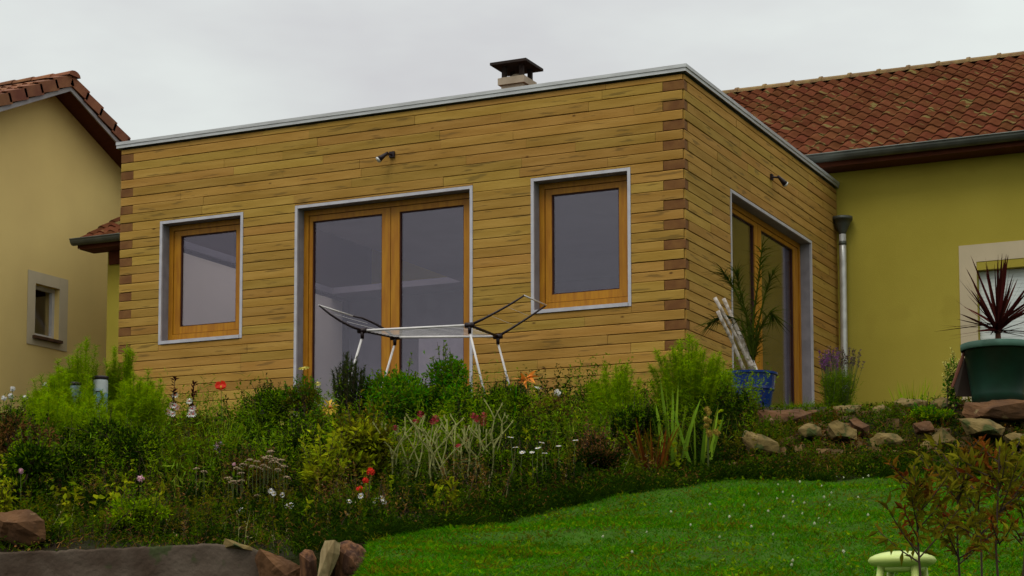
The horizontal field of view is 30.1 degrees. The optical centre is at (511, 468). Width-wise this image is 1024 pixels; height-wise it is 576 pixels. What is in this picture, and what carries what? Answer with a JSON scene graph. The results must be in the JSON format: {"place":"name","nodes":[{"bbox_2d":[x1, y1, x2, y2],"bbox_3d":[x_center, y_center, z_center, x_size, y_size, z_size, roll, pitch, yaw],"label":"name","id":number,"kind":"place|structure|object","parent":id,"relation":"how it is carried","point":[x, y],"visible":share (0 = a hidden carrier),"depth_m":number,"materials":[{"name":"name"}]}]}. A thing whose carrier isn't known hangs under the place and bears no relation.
{"place":"outdoors","nodes":[
{"label":"outdoors","id":0,"kind":"place"},
{"bbox_2d":[0,407,1023,575],"bbox_3d":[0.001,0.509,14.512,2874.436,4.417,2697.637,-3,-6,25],"label":"ground","id":1,"kind":"structure","parent":0,"point":[291,556],"depth_m":12.76,"materials":[{"name":"green plant"}]},
{"bbox_2d":[0,452,18,541],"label":"leafy weed","id":2,"kind":"object","parent":1,"relation":"on","point":[6,500],"visible":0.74,"depth_m":12.85,"materials":[{"name":"green plant"}]},
{"bbox_2d":[0,509,45,547],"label":"rock","id":3,"kind":"object","parent":1,"relation":"on","point":[25,526],"visible":0.91,"depth_m":12.70,"materials":[{"name":"brown stone"}]},
{"bbox_2d":[0,397,62,484],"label":"brown shrub","id":4,"kind":"object","parent":1,"relation":"on","point":[6,434],"visible":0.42,"depth_m":15.21,"materials":[{"name":"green plant"}]},
{"bbox_2d":[0,423,67,508],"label":"dark shrub","id":5,"kind":"object","parent":1,"relation":"on","point":[32,460],"visible":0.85,"depth_m":14.12,"materials":[{"name":"green plant"}]},
{"bbox_2d":[19,387,91,480],"bbox_3d":[-3.839,-0.297,15.945,0.667,0.810,0.677,1,-5,-16],"label":"feathery bush","id":6,"kind":"object","parent":1,"relation":"on","point":[63,414],"visible":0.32,"depth_m":15.79,"materials":[{"name":"green plant"}]},
{"bbox_2d":[17,366,104,469],"bbox_3d":[-3.934,-0.440,16.558,0.751,0.923,0.786,-3,-6,25],"label":"feathery bush","id":7,"kind":"object","parent":1,"relation":"on","point":[49,383],"visible":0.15,"depth_m":16.43,"materials":[{"name":"green plant"}]},
{"bbox_2d":[0,70,130,417],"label":"cream house","id":8,"kind":"structure","parent":1,"relation":"on","point":[62,134],"depth_m":32.84,"materials":[{"name":"paint"}]},
{"bbox_2d":[26,269,67,351],"bbox_3d":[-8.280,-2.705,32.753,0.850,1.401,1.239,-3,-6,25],"label":"window","id":9,"kind":"structure","parent":8,"relation":"in","point":[34,277],"depth_m":32.72,"materials":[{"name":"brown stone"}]},
{"bbox_2d":[62,335,101,397],"bbox_3d":[-3.847,-0.637,17.074,0.413,1.144,0.439,-3,-6,25],"label":"feathery plume","id":10,"kind":"object","parent":1,"relation":"on","point":[77,364],"visible":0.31,"depth_m":17.03,"materials":[{"name":"green plant"}]},
{"bbox_2d":[93,375,108,411],"bbox_3d":[-3.689,-0.436,17.053,0.142,0.780,0.144,5,-7,-44],"label":"white canister","id":11,"kind":"object","parent":1,"relation":"on","point":[101,381],"visible":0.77,"depth_m":17.02,"materials":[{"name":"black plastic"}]},
{"bbox_2d":[77,399,126,472],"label":"feathery bush","id":12,"kind":"object","parent":1,"relation":"on","point":[93,414],"visible":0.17,"depth_m":16.21,"materials":[{"name":"green plant"}]},
{"bbox_2d":[42,404,180,479],"bbox_3d":[-3.327,-0.194,15.665,1.250,0.681,0.988,2,-6,-22],"label":"dark shrub","id":13,"kind":"object","parent":1,"relation":"on","point":[110,426],"visible":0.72,"depth_m":15.51,"materials":[{"name":"green plant"}]},
{"bbox_2d":[102,345,138,413],"bbox_3d":[-3.554,-0.637,17.281,0.390,1.051,0.385,-3,-6,25],"label":"feathery plume","id":14,"kind":"object","parent":1,"relation":"on","point":[113,375],"visible":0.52,"depth_m":17.23,"materials":[{"name":"green plant"}]},
{"bbox_2d":[0,543,258,575],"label":"retaining wall","id":15,"kind":"structure","parent":1,"relation":"on","point":[201,559],"depth_m":12.20,"materials":[{"name":"concrete"}]},
{"bbox_2d":[95,370,172,458],"bbox_3d":[-3.253,-0.391,16.457,0.674,0.875,0.701,-3,-6,25],"label":"feathery bush","id":16,"kind":"object","parent":1,"relation":"on","point":[139,408],"visible":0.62,"depth_m":16.32,"materials":[{"name":"green plant"}]},
{"bbox_2d":[105,486,173,539],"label":"bright bush","id":17,"kind":"object","parent":1,"relation":"on","point":[141,510],"visible":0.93,"depth_m":13.03,"materials":[{"name":"green plant"}]},
{"bbox_2d":[161,403,233,444],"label":"leafy bush","id":18,"kind":"object","parent":1,"relation":"on","point":[194,427],"visible":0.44,"depth_m":16.96,"materials":[{"name":"green plant"}]},
{"bbox_2d":[155,425,246,486],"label":"green bush","id":19,"kind":"object","parent":1,"relation":"on","point":[182,446],"visible":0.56,"depth_m":15.39,"materials":[{"name":"green plant"}]},
{"bbox_2d":[193,443,290,499],"bbox_3d":[-2.009,0.108,14.809,0.740,0.661,0.927,-1,-5,5],"label":"sedum","id":20,"kind":"object","parent":1,"relation":"on","point":[269,468],"visible":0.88,"depth_m":14.73,"materials":[{"name":"green plant"}]},
{"bbox_2d":[229,373,302,439],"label":"green bush","id":21,"kind":"object","parent":1,"relation":"on","point":[270,398],"visible":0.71,"depth_m":17.11,"materials":[{"name":"green plant"}]},
{"bbox_2d":[239,475,296,513],"bbox_3d":[-1.731,0.232,14.062,0.399,0.398,0.659,-1,-5,9],"label":"white campion","id":22,"kind":"object","parent":1,"relation":"on","point":[279,492],"visible":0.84,"depth_m":14.14,"materials":[{"name":"green plant"}]},
{"bbox_2d":[255,549,299,575],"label":"rock","id":23,"kind":"object","parent":1,"relation":"on","point":[269,563],"visible":0.96,"depth_m":12.06,"materials":[{"name":"brown stone"}]},
{"bbox_2d":[266,418,329,477],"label":"dark shrub","id":24,"kind":"object","parent":1,"relation":"on","point":[294,442],"visible":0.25,"depth_m":15.60,"materials":[{"name":"green plant"}]},
{"bbox_2d":[279,373,326,432],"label":"green bush","id":25,"kind":"object","parent":1,"relation":"on","point":[305,396],"visible":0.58,"depth_m":17.06,"materials":[{"name":"green plant"}]},
{"bbox_2d":[299,549,316,575],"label":"rock","id":26,"kind":"object","parent":1,"relation":"on","point":[308,561],"visible":1,"depth_m":11.93,"materials":[{"name":"brown stone"}]},
{"bbox_2d":[317,540,340,575],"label":"rock","id":27,"kind":"object","parent":1,"relation":"on","point":[330,553],"visible":1,"depth_m":11.73,"materials":[{"name":"beige stone"}]},
{"bbox_2d":[298,421,360,498],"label":"yellow green shrub","id":28,"kind":"object","parent":1,"relation":"on","point":[315,455],"visible":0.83,"depth_m":14.63,"materials":[{"name":"green plant"}]},
{"bbox_2d":[330,540,365,575],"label":"rock","id":29,"kind":"object","parent":1,"relation":"on","point":[351,555],"visible":0.64,"depth_m":11.83,"materials":[{"name":"brown stone"}]},
{"bbox_2d":[330,351,369,421],"bbox_3d":[-1.528,-0.739,17.972,0.409,0.815,0.399,-3,-6,25],"label":"upright evergreen","id":30,"kind":"object","parent":1,"relation":"on","point":[351,385],"visible":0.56,"depth_m":17.91,"materials":[{"name":"green plant"}]},
{"bbox_2d":[325,389,401,486],"bbox_3d":[-1.184,-0.227,15.120,0.609,0.811,0.728,1,-5,-8],"label":"yellow green shrub","id":31,"kind":"object","parent":1,"relation":"on","point":[367,440],"visible":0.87,"depth_m":14.96,"materials":[{"name":"green plant"}]},
{"bbox_2d":[11,385,723,527],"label":"broad leaves","id":32,"kind":"object","parent":1,"relation":"on","point":[113,496],"visible":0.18,"depth_m":14.24,"materials":[{"name":"green plant"}]},
{"bbox_2d":[1,354,746,498],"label":"tall grass stems","id":33,"kind":"object","parent":1,"relation":"on","point":[220,409],"visible":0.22,"depth_m":15.90,"materials":[{"name":"green plant"}]},
{"bbox_2d":[0,377,761,547],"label":"olive undergrowth","id":34,"kind":"object","parent":1,"relation":"on","point":[737,440],"visible":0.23,"depth_m":14.54,"materials":[{"name":"green plant"}]},
{"bbox_2d":[2,430,762,548],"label":"undergrowth","id":35,"kind":"object","parent":1,"relation":"on","point":[716,455],"visible":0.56,"depth_m":14.10,"materials":[{"name":"green plant"}]},
{"bbox_2d":[0,352,778,502],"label":"green undergrowth","id":36,"kind":"object","parent":1,"relation":"on","point":[754,393],"visible":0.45,"depth_m":16.19,"materials":[{"name":"green plant"}]},
{"bbox_2d":[353,352,442,431],"bbox_3d":[-1.048,-0.707,17.861,1.039,0.785,0.881,-3,-6,25],"label":"leafy bush","id":37,"kind":"object","parent":1,"relation":"on","point":[397,386],"visible":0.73,"depth_m":17.70,"materials":[{"name":"green plant"}]},
{"bbox_2d":[370,410,469,485],"bbox_3d":[-0.712,-0.140,15.042,0.800,0.619,0.317,-1,-5,12],"label":"rose campion","id":38,"kind":"object","parent":1,"relation":"on","point":[401,440],"visible":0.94,"depth_m":14.99,"materials":[{"name":"green plant"}]},
{"bbox_2d":[318,295,546,394],"bbox_3d":[-0.841,-1.139,20.659,2.429,1.389,0.917,0,-5,2],"label":"drying rack","id":39,"kind":"object","parent":1,"relation":"on","point":[395,338],"visible":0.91,"depth_m":20.63,"materials":[{"name":"white metal"}]},
{"bbox_2d":[420,340,482,424],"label":"leafy bush","id":40,"kind":"object","parent":1,"relation":"on","point":[450,376],"visible":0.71,"depth_m":17.62,"materials":[{"name":"green plant"}]},
{"bbox_2d":[439,399,513,480],"bbox_3d":[-0.288,-0.197,15.096,0.600,0.692,0.287,0,-5,4],"label":"rose campion","id":41,"kind":"object","parent":1,"relation":"on","point":[470,451],"visible":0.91,"depth_m":15.11,"materials":[{"name":"green plant"}]},
{"bbox_2d":[116,63,839,423],"bbox_3d":[-0.232,-1.947,24.875,7.617,4.132,6.085,-3,-6,25],"label":"wooden extension","id":42,"kind":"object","parent":1,"relation":"on","point":[616,217],"visible":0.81,"depth_m":22.69,"materials":[{"name":"brown wood"}]},
{"bbox_2d":[158,212,243,344],"bbox_3d":[-3.767,-2.306,23.372,1.223,1.542,0.228,-3,-6,25],"label":"window","id":43,"kind":"structure","parent":42,"relation":"in","point":[171,330],"depth_m":23.53,"materials":[{"name":"brown wood"}]},
{"bbox_2d":[293,185,472,415],"bbox_3d":[-1.475,-1.897,22.245,2.375,2.566,0.216,-3,-6,25],"label":"glass door","id":44,"kind":"structure","parent":42,"relation":"in","point":[391,208],"depth_m":22.35,"materials":[{"name":"brown wood"}]},
{"bbox_2d":[531,167,631,313],"bbox_3d":[0.799,-2.507,21.203,1.205,1.542,0.228,-3,-6,25],"label":"window","id":45,"kind":"structure","parent":42,"relation":"in","point":[544,190],"depth_m":21.31,"materials":[{"name":"brown wood"}]},
{"bbox_2d":[729,189,814,406],"bbox_3d":[3.131,-1.820,23.403,0.216,2.565,3.250,-3,-6,25],"label":"glass door","id":46,"kind":"structure","parent":42,"relation":"in","point":[760,221],"depth_m":24.66,"materials":[{"name":"brown wood"}]},
{"bbox_2d":[475,370,534,425],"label":"leafy bush","id":47,"kind":"object","parent":1,"relation":"on","point":[510,388],"visible":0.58,"depth_m":17.17,"materials":[{"name":"green plant"}]},
{"bbox_2d":[0,396,1023,555],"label":"green ground cover","id":48,"kind":"object","parent":1,"relation":"on","point":[45,545],"visible":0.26,"depth_m":15.59,"materials":[{"name":"green plant"}]},
{"bbox_2d":[456,431,568,475],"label":"bush","id":49,"kind":"object","parent":1,"relation":"on","point":[528,456],"visible":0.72,"depth_m":15.21,"materials":[{"name":"green plant"}]},
{"bbox_2d":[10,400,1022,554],"bbox_3d":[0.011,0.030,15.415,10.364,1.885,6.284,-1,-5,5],"label":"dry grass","id":50,"kind":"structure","parent":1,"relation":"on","point":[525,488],"depth_m":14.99,"materials":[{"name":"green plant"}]},
{"bbox_2d":[69,51,1023,406],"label":"house","id":51,"kind":"structure","parent":1,"relation":"on","point":[923,165],"depth_m":25.73,"materials":[{"name":"paint"}]},
{"bbox_2d":[833,215,852,389],"bbox_3d":[4.497,-1.815,25.782,0.280,3.215,0.280,-3,-6,25],"label":"downpipe","id":52,"kind":"object","parent":51,"relation":"attached to","point":[842,223],"visible":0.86,"depth_m":25.81,"materials":[{"name":"metal"}]},
{"bbox_2d":[959,240,1023,400],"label":"window","id":53,"kind":"structure","parent":51,"relation":"in","point":[988,252],"depth_m":25.17,"materials":[{"name":"beige glass"}]},
{"bbox_2d":[519,384,593,434],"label":"olive bush","id":54,"kind":"object","parent":1,"relation":"on","point":[556,406],"visible":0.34,"depth_m":16.86,"materials":[{"name":"green plant"}]},
{"bbox_2d":[562,419,626,471],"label":"bush","id":55,"kind":"object","parent":1,"relation":"on","point":[594,450],"visible":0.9,"depth_m":15.46,"materials":[{"name":"green plant"}]},
{"bbox_2d":[583,362,645,437],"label":"feathery bush","id":56,"kind":"object","parent":1,"relation":"on","point":[618,385],"visible":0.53,"depth_m":16.60,"materials":[{"name":"green plant"}]},
{"bbox_2d":[600,395,678,454],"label":"dark shrub","id":57,"kind":"object","parent":1,"relation":"on","point":[632,411],"visible":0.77,"depth_m":16.14,"materials":[{"name":"green plant"}]},
{"bbox_2d":[621,419,680,471],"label":"dry leaf clump","id":58,"kind":"object","parent":1,"relation":"on","point":[663,456],"visible":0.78,"depth_m":15.71,"materials":[{"name":"brown plant"}]},
{"bbox_2d":[291,437,1022,563],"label":"edge weeds","id":59,"kind":"object","parent":1,"relation":"on","point":[683,478],"visible":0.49,"depth_m":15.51,"materials":[{"name":"green plant"}]},
{"bbox_2d":[644,379,700,463],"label":"sword leaf plant","id":60,"kind":"object","parent":1,"relation":"on","point":[672,453],"visible":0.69,"depth_m":16.05,"materials":[{"name":"green plant"}]},
{"bbox_2d":[646,332,724,423],"bbox_3d":[1.535,-0.734,17.089,0.743,1.001,0.738,0,-5,1],"label":"feathery bush","id":61,"kind":"object","parent":1,"relation":"on","point":[684,368],"visible":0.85,"depth_m":16.91,"materials":[{"name":"green plant"}]},
{"bbox_2d":[352,471,1023,575],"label":"lawn weeds","id":62,"kind":"object","parent":1,"relation":"on","point":[743,570],"visible":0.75,"depth_m":12.01,"materials":[{"name":"green plant"}]},
{"bbox_2d":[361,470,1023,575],"bbox_3d":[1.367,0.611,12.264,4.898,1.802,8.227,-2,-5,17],"label":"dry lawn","id":63,"kind":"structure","parent":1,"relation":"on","point":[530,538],"depth_m":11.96,"materials":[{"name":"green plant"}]},
{"bbox_2d":[664,404,723,466],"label":"sword leaf plant","id":64,"kind":"object","parent":1,"relation":"on","point":[713,442],"visible":0.71,"depth_m":15.90,"materials":[{"name":"green plant"}]},
{"bbox_2d":[703,406,720,467],"bbox_3d":[1.613,-0.229,15.625,0.142,0.558,0.189,3,-6,-34],"label":"seed spike","id":65,"kind":"object","parent":1,"relation":"on","point":[707,409],"visible":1,"depth_m":15.59,"materials":[{"name":"brown plant"}]},
{"bbox_2d":[438,428,1022,516],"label":"grass","id":66,"kind":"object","parent":1,"relation":"on","point":[466,504],"visible":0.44,"depth_m":15.94,"materials":[{"name":"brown plant"}]},
{"bbox_2d":[742,430,779,455],"bbox_3d":[2.124,-0.209,16.352,0.326,0.234,0.504,0,-5,2],"label":"rock","id":67,"kind":"object","parent":1,"relation":"on","point":[767,445],"visible":0.86,"depth_m":16.17,"materials":[{"name":"stone"}]},
{"bbox_2d":[758,409,811,426],"bbox_3d":[2.510,-0.442,17.623,0.508,0.195,0.652,0,-5,3],"label":"rock","id":68,"kind":"object","parent":1,"relation":"on","point":[798,414],"visible":0.62,"depth_m":17.35,"materials":[{"name":"brown stone"}]},
{"bbox_2d":[757,407,826,411],"bbox_3d":[2.585,-0.415,18.635,0.792,0.223,1.196,0,-5,0],"label":"concrete ledge","id":69,"kind":"object","parent":1,"relation":"on","point":[771,408],"visible":0.07,"depth_m":18.05,"materials":[{"name":"grey concrete"}]},
{"bbox_2d":[728,370,777,406],"bbox_3d":[2.312,-0.713,18.608,0.577,0.423,0.577,-3,-6,25],"label":"blue tub","id":70,"kind":"object","parent":69,"relation":"on","point":[771,382],"visible":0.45,"depth_m":18.40,"materials":[{"name":"ceramic"}]},
{"bbox_2d":[713,297,757,369],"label":"peeled sticks","id":71,"kind":"object","parent":70,"relation":"in","point":[742,345],"visible":0.84,"depth_m":18.52,"materials":[{"name":"white bare pale wood"}]},
{"bbox_2d":[694,234,792,362],"bbox_3d":[2.259,-1.598,18.702,0.897,1.300,0.962,-3,-6,25],"label":"potted palm","id":72,"kind":"object","parent":70,"relation":"in","point":[753,344],"visible":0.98,"depth_m":18.76,"materials":[{"name":"green plant"}]},
{"bbox_2d":[798,423,822,438],"bbox_3d":[2.627,-0.318,16.792,0.213,0.142,0.365,-1,-5,6],"label":"rock","id":73,"kind":"object","parent":1,"relation":"on","point":[808,430],"visible":0.94,"depth_m":16.65,"materials":[{"name":"stone"}]},
{"bbox_2d":[817,347,841,407],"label":"lavender","id":74,"kind":"object","parent":1,"relation":"on","point":[830,394],"visible":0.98,"depth_m":18.36,"materials":[{"name":"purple plant"}]},
{"bbox_2d":[819,346,864,405],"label":"lavender","id":75,"kind":"object","parent":1,"relation":"on","point":[844,395],"visible":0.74,"depth_m":18.65,"materials":[{"name":"green plant"}]},
{"bbox_2d":[828,420,856,440],"bbox_3d":[2.901,-0.324,16.739,0.251,0.187,0.416,-1,-5,9],"label":"rock","id":76,"kind":"object","parent":1,"relation":"on","point":[836,428],"visible":0.98,"depth_m":16.58,"materials":[{"name":"stone"}]},
{"bbox_2d":[723,394,971,466],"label":"bank weeds","id":77,"kind":"object","parent":1,"relation":"on","point":[896,411],"visible":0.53,"depth_m":16.99,"materials":[{"name":"green plant"}]},
{"bbox_2d":[755,398,968,469],"bbox_3d":[3.562,-0.311,16.917,3.648,0.971,2.294,0,-5,0],"label":"plant","id":78,"kind":"object","parent":1,"relation":"on","point":[816,462],"visible":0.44,"depth_m":16.58,"materials":[{"name":"green plant"}]},
{"bbox_2d":[710,400,1023,468],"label":"plant","id":79,"kind":"object","parent":1,"relation":"on","point":[835,418],"visible":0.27,"depth_m":16.78,"materials":[{"name":"green plant"}]},
{"bbox_2d":[722,401,1023,467],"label":"rubble","id":80,"kind":"object","parent":1,"relation":"on","point":[874,447],"visible":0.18,"depth_m":16.61,"materials":[{"name":"stone"}]},
{"bbox_2d":[870,433,902,447],"bbox_3d":[3.247,-0.228,16.508,0.296,0.141,0.338,-1,-5,8],"label":"rock","id":81,"kind":"object","parent":1,"relation":"on","point":[896,439],"visible":0.84,"depth_m":16.38,"materials":[{"name":"stone"}]},
{"bbox_2d":[868,551,936,575],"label":"childs stool","id":82,"kind":"object","parent":1,"relation":"on","point":[889,563],"visible":0.89,"depth_m":8.80,"materials":[{"name":"plastic"}]},
{"bbox_2d":[868,454,967,575],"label":"sapling","id":83,"kind":"object","parent":1,"relation":"on","point":[916,496],"visible":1,"depth_m":8.27,"materials":[{"name":"orange plant"}]},
{"bbox_2d":[899,392,958,420],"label":"leafy bush","id":84,"kind":"object","parent":1,"relation":"on","point":[931,412],"visible":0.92,"depth_m":16.96,"materials":[{"name":"green plant"}]},
{"bbox_2d":[921,427,955,446],"bbox_3d":[3.691,-0.252,16.437,0.308,0.193,0.376,-3,-6,25],"label":"rock","id":85,"kind":"object","parent":1,"relation":"on","point":[944,434],"visible":0.65,"depth_m":16.30,"materials":[{"name":"stone"}]},
{"bbox_2d":[941,347,962,411],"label":"leafy bush","id":86,"kind":"object","parent":1,"relation":"on","point":[953,399],"visible":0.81,"depth_m":17.26,"materials":[{"name":"green plant"}]},
{"bbox_2d":[904,433,1007,575],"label":"sapling","id":87,"kind":"object","parent":1,"relation":"on","point":[958,497],"visible":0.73,"depth_m":8.56,"materials":[{"name":"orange plant"}]},
{"bbox_2d":[928,442,1021,575],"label":"sapling","id":88,"kind":"object","parent":1,"relation":"on","point":[973,490],"visible":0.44,"depth_m":9.48,"materials":[{"name":"orange plant"}]},
{"bbox_2d":[959,418,1005,436],"bbox_3d":[4.053,-0.338,16.352,0.380,0.162,0.602,-3,-6,25],"label":"rock","id":89,"kind":"object","parent":1,"relation":"on","point":[980,427],"visible":1,"depth_m":16.14,"materials":[{"name":"stone"}]},
{"bbox_2d":[962,399,1023,421],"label":"rock","id":90,"kind":"object","parent":89,"relation":"on","point":[1010,410],"visible":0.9,"depth_m":16.54,"materials":[{"name":"brown stone"}]},
{"bbox_2d":[954,358,971,396],"bbox_3d":[4.071,-0.815,17.092,0.244,0.360,0.086,2,-6,-22],"label":"slate piece","id":91,"kind":"object","parent":90,"relation":"on","point":[962,386],"visible":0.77,"depth_m":17.05,"materials":[{"name":"grey stone"}]},
{"bbox_2d":[960,339,1023,402],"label":"green tub","id":92,"kind":"object","parent":90,"relation":"on","point":[995,369],"visible":0.93,"depth_m":16.70,"materials":[{"name":"plastic"}]},
{"bbox_2d":[941,257,1023,340],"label":"maroon cordyline","id":93,"kind":"object","parent":92,"relation":"in","point":[1001,314],"visible":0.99,"depth_m":16.88,"materials":[{"name":"red plant"}]},
{"bbox_2d":[946,435,1023,575],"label":"sapling","id":94,"kind":"object","parent":1,"relation":"on","point":[1007,456],"visible":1,"depth_m":8.39,"materials":[{"name":"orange plant"}]},
{"bbox_2d":[981,451,1023,575],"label":"sapling","id":95,"kind":"object","parent":1,"relation":"on","point":[1017,519],"visible":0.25,"depth_m":8.95,"materials":[{"name":"orange plant"}]},
{"bbox_2d":[0,0,1023,139],"label":"sky","id":96,"kind":"structure","parent":0,"point":[158,68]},
{"bbox_2d":[279,451,1023,574],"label":"edge grass","id":97,"kind":"structure","parent":0,"point":[641,487],"depth_m":14.69,"materials":[{"name":"green plant"}]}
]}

